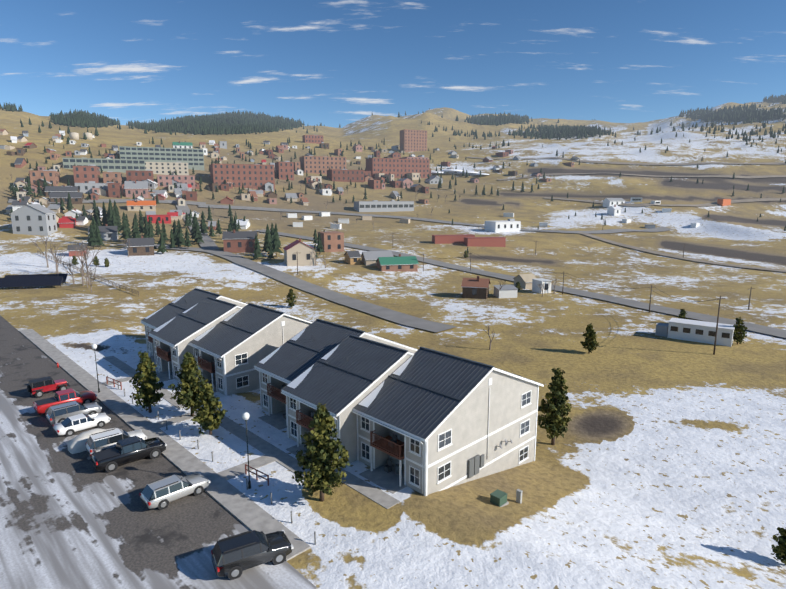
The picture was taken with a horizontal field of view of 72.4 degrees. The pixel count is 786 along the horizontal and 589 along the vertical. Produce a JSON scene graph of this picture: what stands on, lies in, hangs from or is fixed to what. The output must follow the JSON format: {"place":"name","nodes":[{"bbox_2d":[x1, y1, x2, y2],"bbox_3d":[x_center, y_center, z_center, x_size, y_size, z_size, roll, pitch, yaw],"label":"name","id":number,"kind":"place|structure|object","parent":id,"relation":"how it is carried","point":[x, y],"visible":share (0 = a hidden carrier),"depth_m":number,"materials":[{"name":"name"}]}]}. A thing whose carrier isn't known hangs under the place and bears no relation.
{"place":"outdoors","nodes":[
{"label":"outdoors","id":0,"kind":"place"},
{"bbox_2d":[8,199,205,204],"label":"road","id":1,"kind":"structure","parent":0,"point":[126,200],"depth_m":283.09,"materials":[{"name":"grey asphalt"}]},
{"bbox_2d":[0,315,316,588],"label":"parking lot","id":2,"kind":"structure","parent":0,"point":[68,520],"depth_m":39.31,"materials":[{"name":"grey asphalt"}]},
{"bbox_2d":[27,376,69,397],"bbox_3d":[-41.103,10.855,64.080,4.100,1.830,2.120,-10,15,-43],"label":"red jeep","id":3,"kind":"object","parent":2,"relation":"on","point":[38,387],"visible":0.96,"depth_m":63.23,"materials":[{"name":"red paint"}]},
{"bbox_2d":[33,388,96,413],"bbox_3d":[-36.248,11.692,59.532,5.822,1.978,2.180,-10,15,-43],"label":"red pickup","id":4,"kind":"object","parent":2,"relation":"on","point":[42,406],"visible":0.83,"depth_m":58.92,"materials":[{"name":"red paint"}]},
{"bbox_2d":[45,401,101,424],"bbox_3d":[-33.530,12.282,56.513,4.822,1.918,2.120,-10,15,-43],"label":"silver suv","id":5,"kind":"object","parent":2,"relation":"on","point":[58,413],"visible":0.79,"depth_m":55.58,"materials":[{"name":"grey paint"}]},
{"bbox_2d":[53,413,110,436],"bbox_3d":[-31.333,12.931,54.195,4.822,1.490,2.020,-10,15,-43],"label":"white sedan car","id":6,"kind":"object","parent":2,"relation":"on","point":[70,426],"visible":0.98,"depth_m":53.44,"materials":[{"name":"white paint"}]},
{"bbox_2d":[67,428,121,453],"bbox_3d":[-28.216,13.486,51.068,4.786,1.420,1.900,-10,15,-43],"label":"covered car","id":7,"kind":"object","parent":2,"relation":"on","point":[76,444],"visible":0.52,"depth_m":49.66,"materials":[{"name":"silver metal"}]},
{"bbox_2d":[85,428,146,454],"bbox_3d":[-25.558,13.538,49.736,4.822,1.918,2.120,-9,14,-39],"label":"white suv","id":8,"kind":"object","parent":2,"relation":"on","point":[101,441],"visible":0.56,"depth_m":48.70,"materials":[{"name":"white paint"}]},
{"bbox_2d":[90,436,166,472],"bbox_3d":[-23.357,13.894,47.651,5.822,1.978,2.180,-9,14,-40],"label":"black pickup","id":9,"kind":"object","parent":2,"relation":"on","point":[127,450],"visible":1,"depth_m":46.93,"materials":[{"name":"black paint"}]},
{"bbox_2d":[139,472,209,509],"bbox_3d":[-16.963,15.098,41.929,4.822,1.700,2.040,-10,15,-43],"label":"silver wagon","id":10,"kind":"object","parent":2,"relation":"on","point":[162,493],"visible":0.98,"depth_m":41.10,"materials":[{"name":"grey paint"}]},
{"bbox_2d":[211,530,293,579],"bbox_3d":[-9.000,16.374,34.436,4.822,1.918,2.120,-6,12,-29],"label":"dark suv","id":11,"kind":"object","parent":2,"relation":"on","point":[233,557],"visible":0.98,"depth_m":33.70,"materials":[{"name":"grey paint"}]},
{"bbox_2d":[174,201,218,248],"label":"road","id":12,"kind":"structure","parent":0,"point":[209,243],"depth_m":226.67,"materials":[{"name":"grey asphalt"}]},
{"bbox_2d":[117,243,456,331],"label":"road","id":13,"kind":"structure","parent":0,"point":[370,308],"depth_m":140.40,"materials":[{"name":"grey asphalt"}]},
{"bbox_2d":[14,141,580,205],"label":"houses","id":14,"kind":"structure","parent":0,"point":[313,182],"depth_m":393.06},
{"bbox_2d":[0,98,785,588],"bbox_3d":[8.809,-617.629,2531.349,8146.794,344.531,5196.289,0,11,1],"label":"terrain","id":15,"kind":"structure","parent":0,"point":[660,464],"depth_m":112.56,"materials":[{"name":"brown plant"}]},
{"bbox_2d":[11,199,28,210],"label":"white house","id":16,"kind":"structure","parent":15,"relation":"on","point":[15,205],"depth_m":237.67,"materials":[{"name":"white paint"}]},
{"bbox_2d":[10,204,57,235],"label":"grey house","id":17,"kind":"structure","parent":15,"relation":"on","point":[32,219],"depth_m":212.93,"materials":[{"name":"grey"}]},
{"bbox_2d":[0,273,67,288],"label":"solar array","id":18,"kind":"object","parent":15,"relation":"on","point":[33,280],"visible":0.94,"depth_m":132.86,"materials":[{"name":"grey"}]},
{"bbox_2d":[29,169,59,185],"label":"brick building","id":19,"kind":"structure","parent":15,"relation":"on","point":[52,176],"depth_m":285.71,"materials":[{"name":"red brick"}]},
{"bbox_2d":[44,186,79,196],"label":"building","id":20,"kind":"structure","parent":15,"relation":"on","point":[48,190],"depth_m":276.10,"materials":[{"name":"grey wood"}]},
{"bbox_2d":[49,192,83,203],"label":"building","id":21,"kind":"structure","parent":15,"relation":"on","point":[77,197],"depth_m":267.50,"materials":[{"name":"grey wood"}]},
{"bbox_2d":[58,216,76,227],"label":"red house","id":22,"kind":"structure","parent":15,"relation":"on","point":[68,222],"depth_m":229.43,"materials":[{"name":"red"}]},
{"bbox_2d":[71,256,78,265],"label":"field pine","id":23,"kind":"object","parent":15,"relation":"on","point":[74,260],"visible":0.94,"depth_m":162.58,"materials":[{"name":"green plant"}]},
{"bbox_2d":[67,244,86,255],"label":"house","id":24,"kind":"structure","parent":15,"relation":"on","point":[71,249],"depth_m":176.73,"materials":[{"name":"brown"}]},
{"bbox_2d":[69,132,92,139],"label":"water tanks","id":25,"kind":"object","parent":15,"relation":"on","point":[74,135],"visible":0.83,"depth_m":419.18,"materials":[{"name":"white metal"}]},
{"bbox_2d":[73,164,99,182],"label":"brick building","id":26,"kind":"structure","parent":15,"relation":"on","point":[88,173],"depth_m":296.84,"materials":[{"name":"red brick"}]},
{"bbox_2d":[37,250,138,294],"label":"wooden fence","id":27,"kind":"object","parent":15,"relation":"on","point":[48,256],"visible":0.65,"depth_m":144.03,"materials":[{"name":"brown wood"}]},
{"bbox_2d":[92,344,99,392],"bbox_3d":[-35.059,8.805,63.584,0.580,6.070,0.552,0,11,1],"label":"lamp post","id":28,"kind":"object","parent":15,"relation":"on","point":[94,346],"visible":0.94,"depth_m":63.41,"materials":[{"name":"grey metal"}]},
{"bbox_2d":[92,256,99,265],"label":"field pine","id":29,"kind":"object","parent":15,"relation":"on","point":[95,261],"visible":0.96,"depth_m":162.88,"materials":[{"name":"green plant"}]},
{"bbox_2d":[75,181,120,197],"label":"building","id":30,"kind":"structure","parent":15,"relation":"on","point":[86,188],"depth_m":288.46,"materials":[{"name":"red brick"}]},
{"bbox_2d":[88,224,117,239],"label":"dark house","id":31,"kind":"structure","parent":15,"relation":"on","point":[107,232],"depth_m":212.56,"materials":[{"name":"grey"}]},
{"bbox_2d":[62,157,145,172],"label":"apartment building","id":32,"kind":"structure","parent":15,"relation":"on","point":[117,165],"depth_m":332.43,"materials":[{"name":"green concrete"}]},
{"bbox_2d":[104,258,109,266],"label":"field pine","id":33,"kind":"object","parent":15,"relation":"on","point":[106,262],"visible":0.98,"depth_m":162.42,"materials":[{"name":"green plant"}]},
{"bbox_2d":[103,171,122,184],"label":"brick building","id":34,"kind":"structure","parent":15,"relation":"on","point":[108,176],"depth_m":304.78,"materials":[{"name":"red brick"}]},
{"bbox_2d":[124,180,148,197],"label":"house","id":35,"kind":"structure","parent":15,"relation":"on","point":[137,188],"depth_m":295.65,"materials":[{"name":"brick"}]},
{"bbox_2d":[126,169,153,181],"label":"brick building","id":36,"kind":"structure","parent":15,"relation":"on","point":[135,174],"depth_m":314.42,"materials":[{"name":"red brick"}]},
{"bbox_2d":[127,236,154,255],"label":"brown house","id":37,"kind":"structure","parent":15,"relation":"on","point":[141,246],"depth_m":183.01,"materials":[{"name":"brown wood"}]},
{"bbox_2d":[127,199,155,211],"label":"house","id":38,"kind":"structure","parent":15,"relation":"on","point":[136,205],"depth_m":273.18,"materials":[{"name":"beige"}]},
{"bbox_2d":[129,351,164,412],"bbox_3d":[-26.574,9.537,57.799,3.216,7.146,3.233,7,12,32],"label":"pine tree","id":39,"kind":"object","parent":15,"relation":"on","point":[146,380],"visible":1,"depth_m":57.41,"materials":[{"name":"green plant"}]},
{"bbox_2d":[147,215,170,223],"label":"building","id":40,"kind":"structure","parent":15,"relation":"on","point":[166,219],"depth_m":253.72,"materials":[{"name":"red"}]},
{"bbox_2d":[119,146,204,170],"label":"apartment building","id":41,"kind":"structure","parent":15,"relation":"on","point":[193,158],"depth_m":365.63,"materials":[{"name":"green concrete"}]},
{"bbox_2d":[145,162,188,174],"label":"apartment building","id":42,"kind":"structure","parent":15,"relation":"on","point":[166,168],"depth_m":348.37,"materials":[{"name":"beige paint"}]},
{"bbox_2d":[167,212,177,219],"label":"house","id":43,"kind":"structure","parent":15,"relation":"on","point":[174,215],"depth_m":263.19,"materials":[{"name":"beige"}]},
{"bbox_2d":[157,175,195,188],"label":"brick building","id":44,"kind":"structure","parent":15,"relation":"on","point":[166,180],"depth_m":324.32,"materials":[{"name":"brick"}]},
{"bbox_2d":[172,141,192,147],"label":"building","id":45,"kind":"structure","parent":15,"relation":"on","point":[179,144],"depth_m":427.48,"materials":[{"name":"green paint"}]},
{"bbox_2d":[168,352,208,416],"bbox_3d":[-21.445,9.594,56.753,3.710,7.414,3.978,0,11,1],"label":"pine tree","id":46,"kind":"object","parent":15,"relation":"on","point":[190,385],"visible":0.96,"depth_m":56.10,"materials":[{"name":"green plant"}]},
{"bbox_2d":[190,383,227,434],"bbox_3d":[-17.948,11.313,52.666,3.716,5.522,3.303,0,11,1],"label":"pine tree","id":47,"kind":"object","parent":15,"relation":"on","point":[210,402],"visible":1,"depth_m":52.17,"materials":[{"name":"green plant"}]},
{"bbox_2d":[19,329,399,560],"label":"sidewalk paths","id":48,"kind":"structure","parent":15,"relation":"on","point":[247,512],"depth_m":48.34,"materials":[{"name":"concrete"}]},
{"bbox_2d":[106,376,121,389],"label":"rail fence","id":49,"kind":"object","parent":48,"relation":"on","point":[113,382],"visible":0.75,"depth_m":66.12,"materials":[{"name":"brown paint"}]},
{"bbox_2d":[107,376,315,544],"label":"bollards","id":50,"kind":"object","parent":15,"relation":"on","point":[212,461],"visible":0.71,"depth_m":47.61,"materials":[{"name":"grey"}]},
{"bbox_2d":[141,288,312,395],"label":"apartment block","id":51,"kind":"structure","parent":15,"relation":"on","point":[227,343],"depth_m":67.99,"materials":[{"name":"beige paint"}]},
{"bbox_2d":[222,230,257,252],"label":"brick house","id":52,"kind":"structure","parent":15,"relation":"on","point":[234,241],"depth_m":195.91,"materials":[{"name":"red brick"}]},
{"bbox_2d":[210,163,274,189],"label":"brick building","id":53,"kind":"structure","parent":15,"relation":"on","point":[250,176],"depth_m":351.73,"materials":[{"name":"brick"}]},
{"bbox_2d":[242,412,250,488],"bbox_3d":[-11.572,12.453,42.805,0.580,6.470,0.552,0,11,1],"label":"lamp post","id":54,"kind":"object","parent":15,"relation":"on","point":[245,415],"visible":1,"depth_m":42.63,"materials":[{"name":"grey metal"}]},
{"bbox_2d":[245,464,268,485],"bbox_3d":[-11.307,15.003,44.605,3.068,1.000,0.140,8,13,37],"label":"rail fence","id":55,"kind":"object","parent":15,"relation":"on","point":[256,474],"visible":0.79,"depth_m":44.54,"materials":[{"name":"brown paint"}]},
{"bbox_2d":[0,129,537,229],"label":"hillside houses","id":56,"kind":"structure","parent":15,"relation":"on","point":[160,193],"depth_m":311.13,"materials":[{"name":"brown wood"}]},
{"bbox_2d":[275,161,293,179],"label":"brick building","id":57,"kind":"structure","parent":15,"relation":"on","point":[284,168],"depth_m":393.33,"materials":[{"name":"red brick"}]},
{"bbox_2d":[11,164,558,349],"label":"bare trees","id":58,"kind":"object","parent":15,"relation":"on","point":[89,281],"visible":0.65,"depth_m":143.58,"materials":[{"name":"brown plant"}]},
{"bbox_2d":[286,288,296,307],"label":"field pine","id":59,"kind":"object","parent":15,"relation":"on","point":[290,300],"visible":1,"depth_m":126.01,"materials":[{"name":"green plant"}]},
{"bbox_2d":[283,238,315,265],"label":"house","id":60,"kind":"structure","parent":15,"relation":"on","point":[303,252],"depth_m":173.95,"materials":[{"name":"beige paint"}]},
{"bbox_2d":[302,135,322,143],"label":"brick building","id":61,"kind":"structure","parent":15,"relation":"on","point":[316,139],"depth_m":614.68,"materials":[{"name":"red brick"}]},
{"bbox_2d":[292,403,349,501],"bbox_3d":[-5.274,12.127,40.981,4.181,8.185,4.430,-7,13,-34],"label":"pine tree","id":62,"kind":"object","parent":15,"relation":"on","point":[321,453],"visible":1,"depth_m":40.32,"materials":[{"name":"green plant"}]},
{"bbox_2d":[299,155,345,173],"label":"brick building","id":63,"kind":"structure","parent":15,"relation":"on","point":[313,164],"depth_m":437.63,"materials":[{"name":"red brick"}]},
{"bbox_2d":[318,231,343,251],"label":"brick building","id":64,"kind":"structure","parent":15,"relation":"on","point":[332,241],"depth_m":204.39,"materials":[{"name":"red brick"}]},
{"bbox_2d":[327,169,363,181],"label":"brick building","id":65,"kind":"structure","parent":15,"relation":"on","point":[343,175],"depth_m":418.46,"materials":[{"name":"red brick"}]},
{"bbox_2d":[343,251,360,264],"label":"ochre house","id":66,"kind":"structure","parent":15,"relation":"on","point":[352,257],"depth_m":181.41,"materials":[{"name":"yellow"}]},
{"bbox_2d":[361,251,393,265],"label":"house","id":67,"kind":"structure","parent":15,"relation":"on","point":[369,258],"depth_m":182.00,"materials":[{"name":"beige"}]},
{"bbox_2d":[354,200,413,211],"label":"long grey building","id":68,"kind":"structure","parent":15,"relation":"on","point":[378,206],"depth_m":336.46,"materials":[{"name":"grey"}]},
{"bbox_2d":[0,94,785,148],"bbox_3d":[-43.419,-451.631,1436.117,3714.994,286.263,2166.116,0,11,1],"label":"forest","id":69,"kind":"object","parent":15,"relation":"on","point":[221,123],"visible":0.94,"depth_m":903.17,"materials":[{"name":"green plant"}]},
{"bbox_2d":[9,137,778,259],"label":"conifer trees","id":70,"kind":"object","parent":15,"relation":"on","point":[111,217],"visible":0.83,"depth_m":212.63,"materials":[{"name":"green plant"}]},
{"bbox_2d":[9,126,785,230],"bbox_3d":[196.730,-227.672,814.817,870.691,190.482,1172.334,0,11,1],"label":"small conifer trees","id":71,"kind":"object","parent":15,"relation":"on","point":[240,191],"visible":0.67,"depth_m":394.37,"materials":[{"name":"green plant"}]},
{"bbox_2d":[376,254,418,271],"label":"house","id":72,"kind":"structure","parent":15,"relation":"on","point":[406,263],"depth_m":175.55,"materials":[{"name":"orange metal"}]},
{"bbox_2d":[366,158,429,177],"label":"brick building","id":73,"kind":"structure","parent":15,"relation":"on","point":[397,168],"depth_m":451.54,"materials":[{"name":"red brick"}]},
{"bbox_2d":[254,319,543,495],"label":"apartment block","id":74,"kind":"structure","parent":15,"relation":"on","point":[424,421],"depth_m":47.68,"materials":[{"name":"beige paint"}]},
{"bbox_2d":[400,129,426,151],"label":"brick building","id":75,"kind":"structure","parent":15,"relation":"on","point":[413,140],"depth_m":630.72,"materials":[{"name":"red brick"}]},
{"bbox_2d":[399,156,428,158],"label":"pink building","id":76,"kind":"structure","parent":15,"relation":"on","point":[412,157],"depth_m":463.24,"materials":[{"name":"brick"}]},
{"bbox_2d":[432,234,474,243],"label":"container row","id":77,"kind":"object","parent":15,"relation":"on","point":[447,239],"visible":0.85,"depth_m":231.24,"materials":[{"name":"red"}]},
{"bbox_2d":[431,169,488,174],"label":"snow mound","id":78,"kind":"object","parent":15,"relation":"on","point":[457,171],"visible":0.65,"depth_m":481.13,"materials":[{"name":"white snow"}]},
{"bbox_2d":[461,276,490,298],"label":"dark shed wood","id":79,"kind":"object","parent":15,"relation":"on","point":[476,288],"visible":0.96,"depth_m":138.43,"materials":[{"name":"brown wood"}]},
{"bbox_2d":[464,237,505,246],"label":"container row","id":80,"kind":"object","parent":15,"relation":"on","point":[486,241],"visible":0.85,"depth_m":227.69,"materials":[{"name":"red"}]},
{"bbox_2d":[286,198,699,228],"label":"trailers","id":81,"kind":"object","parent":15,"relation":"on","point":[407,221],"visible":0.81,"depth_m":304.00,"materials":[{"name":"white paint"}]},
{"bbox_2d":[235,214,754,354],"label":"utility poles","id":82,"kind":"object","parent":15,"relation":"on","point":[719,299],"visible":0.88,"depth_m":124.96,"materials":[{"name":"brown wood"}]},
{"bbox_2d":[485,219,520,231],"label":"white building","id":83,"kind":"structure","parent":15,"relation":"on","point":[510,225],"depth_m":272.87,"materials":[{"name":"white paint"}]},
{"bbox_2d":[493,285,517,297],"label":"white shed","id":84,"kind":"structure","parent":15,"relation":"on","point":[507,291],"depth_m":139.29,"materials":[{"name":"white paint"}]},
{"bbox_2d":[490,489,522,506],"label":"utility boxes","id":85,"kind":"object","parent":15,"relation":"on","point":[498,497],"visible":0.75,"depth_m":42.37,"materials":[{"name":"metal"}]},
{"bbox_2d":[515,282,521,291],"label":"field pine","id":86,"kind":"object","parent":15,"relation":"on","point":[518,286],"visible":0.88,"depth_m":147.58,"materials":[{"name":"green plant"}]},
{"bbox_2d":[513,273,536,288],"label":"house","id":87,"kind":"structure","parent":15,"relation":"on","point":[524,281],"depth_m":154.08,"materials":[{"name":"beige paint"}]},
{"bbox_2d":[532,278,551,293],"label":"house","id":88,"kind":"structure","parent":15,"relation":"on","point":[546,288],"depth_m":146.00,"materials":[{"name":"white paint"}]},
{"bbox_2d":[537,368,571,444],"bbox_3d":[17.066,11.946,56.842,3.989,8.764,3.724,0,11,1],"label":"pine tree","id":89,"kind":"object","parent":15,"relation":"on","point":[556,411],"visible":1,"depth_m":56.30,"materials":[{"name":"green plant"}]},
{"bbox_2d":[580,323,598,352],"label":"field pine","id":90,"kind":"object","parent":15,"relation":"on","point":[590,335],"visible":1,"depth_m":89.85,"materials":[{"name":"green plant"}]},
{"bbox_2d":[603,198,624,207],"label":"building","id":91,"kind":"structure","parent":15,"relation":"on","point":[608,202],"depth_m":354.78,"materials":[{"name":"white paint"}]},
{"bbox_2d":[607,205,621,215],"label":"house","id":92,"kind":"structure","parent":15,"relation":"on","point":[614,210],"depth_m":334.30,"materials":[{"name":"white paint"}]},
{"bbox_2d":[679,308,687,318],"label":"field pine","id":93,"kind":"object","parent":15,"relation":"on","point":[683,313],"visible":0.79,"depth_m":110.25,"materials":[{"name":"green plant"}]},
{"bbox_2d":[655,318,734,346],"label":"white mobile home","id":94,"kind":"object","parent":15,"relation":"on","point":[691,330],"visible":0.92,"depth_m":97.71,"materials":[{"name":"white paint"}]},
{"bbox_2d":[717,199,730,205],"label":"orange building","id":95,"kind":"structure","parent":15,"relation":"on","point":[723,202],"depth_m":362.75,"materials":[{"name":"orange"}]},
{"bbox_2d":[733,317,747,343],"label":"field pine","id":96,"kind":"object","parent":15,"relation":"on","point":[739,332],"visible":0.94,"depth_m":95.34,"materials":[{"name":"green plant"}]},
{"bbox_2d":[771,527,785,564],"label":"tree","id":97,"kind":"object","parent":15,"relation":"on","point":[779,549],"visible":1,"depth_m":38.18,"materials":[{"name":"green plant"}]},
{"bbox_2d":[0,0,785,127],"label":"sky","id":98,"kind":"structure","parent":0,"point":[332,63],"materials":[{"name":"blue"}]},
{"bbox_2d":[198,204,672,232],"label":"road","id":99,"kind":"structure","parent":0,"point":[659,229],"depth_m":304.66,"materials":[{"name":"grey asphalt"}]},
{"bbox_2d":[254,230,785,337],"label":"road","id":100,"kind":"structure","parent":0,"point":[749,326],"depth_m":138.40,"materials":[{"name":"grey asphalt"}]},
{"bbox_2d":[468,156,784,164],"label":"road","id":101,"kind":"structure","parent":0,"point":[771,163],"depth_m":482.07,"materials":[{"name":"grey asphalt"}]},
{"bbox_2d":[497,173,785,179],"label":"road","id":102,"kind":"structure","parent":0,"point":[763,176],"depth_m":443.03,"materials":[{"name":"grey asphalt"}]},
{"bbox_2d":[544,197,785,206],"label":"road","id":103,"kind":"structure","parent":0,"point":[715,203],"depth_m":368.10,"materials":[{"name":"asphalt"}]},
{"bbox_2d":[579,232,785,271],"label":"road","id":104,"kind":"structure","parent":0,"point":[645,250],"depth_m":216.97,"materials":[{"name":"grey asphalt"}]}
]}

